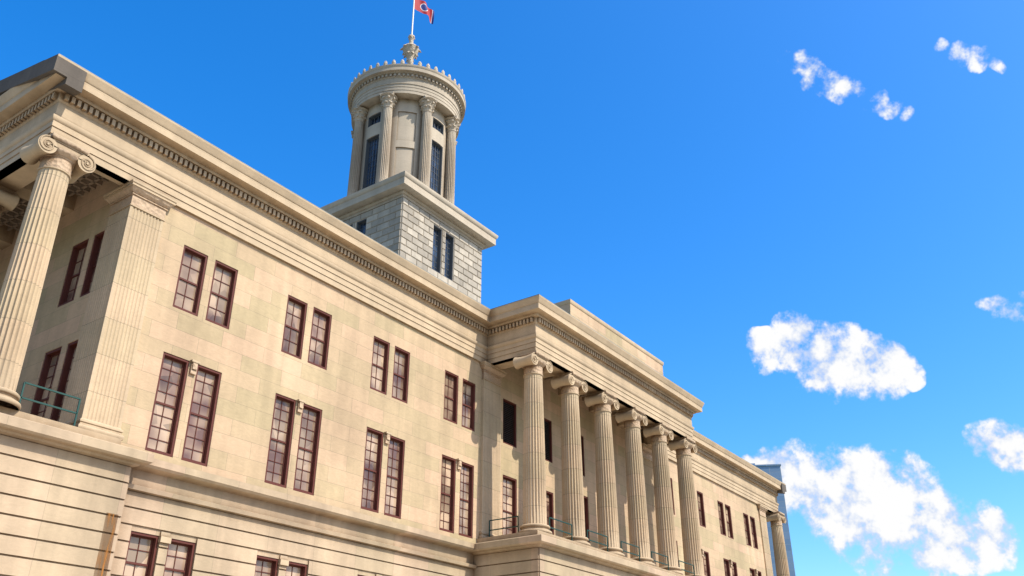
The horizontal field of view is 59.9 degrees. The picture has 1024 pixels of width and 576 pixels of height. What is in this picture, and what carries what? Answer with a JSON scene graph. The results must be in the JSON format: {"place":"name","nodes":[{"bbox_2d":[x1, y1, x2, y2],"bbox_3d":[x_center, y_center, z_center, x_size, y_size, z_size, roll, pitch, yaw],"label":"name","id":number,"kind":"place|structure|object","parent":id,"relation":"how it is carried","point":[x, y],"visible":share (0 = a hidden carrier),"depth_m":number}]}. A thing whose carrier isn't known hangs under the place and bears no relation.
{"place":"outdoors","nodes":[
{"label":"outdoors","id":0,"kind":"place"},
{"bbox_2d":[101,513,113,575],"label":"capitol rust stain","id":1,"kind":"object","parent":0,"point":[107,550],"visible":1,"depth_m":28.57},
{"bbox_2d":[0,412,676,575],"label":"lower wall","id":2,"kind":"structure","parent":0,"point":[64,493],"depth_m":31.99},
{"bbox_2d":[16,382,694,575],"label":"balcony railings","id":3,"kind":"object","parent":2,"relation":"on","point":[77,410],"visible":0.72,"depth_m":45.34},
{"bbox_2d":[0,168,789,575],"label":"columns","id":4,"kind":"structure","parent":2,"relation":"on","point":[104,362],"depth_m":44.54},
{"bbox_2d":[0,180,765,575],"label":"capitol walls","id":5,"kind":"structure","parent":0,"point":[250,362],"depth_m":38.96},
{"bbox_2d":[0,134,784,575],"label":"capitol carved ornament","id":6,"kind":"object","parent":5,"relation":"attached to","point":[62,158],"visible":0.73,"depth_m":34.58},
{"bbox_2d":[0,54,785,575],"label":"capitol entablature mouldings","id":7,"kind":"object","parent":5,"relation":"attached to","point":[122,138],"visible":0.77,"depth_m":41.20},
{"bbox_2d":[0,172,643,428],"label":"capitol portico ceilings","id":8,"kind":"object","parent":7,"relation":"attached to","point":[14,217],"visible":0.08,"depth_m":37.04},
{"bbox_2d":[0,54,786,493],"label":"capitol raking cornice","id":9,"kind":"structure","parent":7,"relation":"on","point":[74,80],"depth_m":32.02},
{"bbox_2d":[30,231,760,575],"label":"window frames","id":10,"kind":"structure","parent":5,"relation":"in","point":[66,369],"depth_m":37.08},
{"bbox_2d":[38,239,754,575],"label":"window panes","id":11,"kind":"structure","parent":10,"relation":"in","point":[142,556],"depth_m":36.62},
{"bbox_2d":[503,402,581,460],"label":"capitol louvres","id":12,"kind":"object","parent":5,"relation":"in","point":[513,430],"visible":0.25,"depth_m":51.03},
{"bbox_2d":[0,0,1023,575],"label":"sky","id":13,"kind":"structure","parent":0,"point":[809,212]},
{"bbox_2d":[503,401,548,459],"bbox_3d":[4.037,10.548,56.242,0.020,2.630,16.250,-18,-32,31],"label":"dark capitol interior","id":14,"kind":"object","parent":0,"point":[512,427],"visible":0.2,"depth_m":51.09},
{"bbox_2d":[751,463,795,575],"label":"background skyscraper","id":15,"kind":"structure","parent":0,"point":[774,470],"depth_m":568.08},
{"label":"terrace paving","id":16,"kind":"structure","parent":0,"visible":0},
{"bbox_2d":[30,53,782,482],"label":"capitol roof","id":17,"kind":"structure","parent":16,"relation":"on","point":[362,233],"depth_m":42.15},
{"bbox_2d":[321,64,497,297],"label":"tower","id":18,"kind":"structure","parent":17,"relation":"on","point":[409,86],"depth_m":75.17},
{"bbox_2d":[347,107,455,203],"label":"tower columns","id":19,"kind":"structure","parent":18,"relation":"on","point":[383,169],"depth_m":74.64},
{"bbox_2d":[350,112,453,280],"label":"window frames","id":20,"kind":"structure","parent":18,"relation":"in","point":[438,229],"depth_m":74.34},
{"bbox_2d":[360,116,449,277],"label":"tower window glass","id":21,"kind":"object","parent":20,"relation":"in","point":[431,180],"visible":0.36,"depth_m":74.38},
{"bbox_2d":[349,34,464,144],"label":"tower ornaments","id":22,"kind":"object","parent":18,"relation":"on","point":[410,49],"visible":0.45,"depth_m":77.09},
{"bbox_2d":[411,0,433,34],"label":"flagpole","id":23,"kind":"object","parent":22,"relation":"on","point":[420,6],"visible":1,"depth_m":86.96},
{"bbox_2d":[344,197,481,302],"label":"tower rusticated blocks","id":24,"kind":"structure","parent":17,"relation":"on","point":[468,258],"depth_m":69.03}
]}

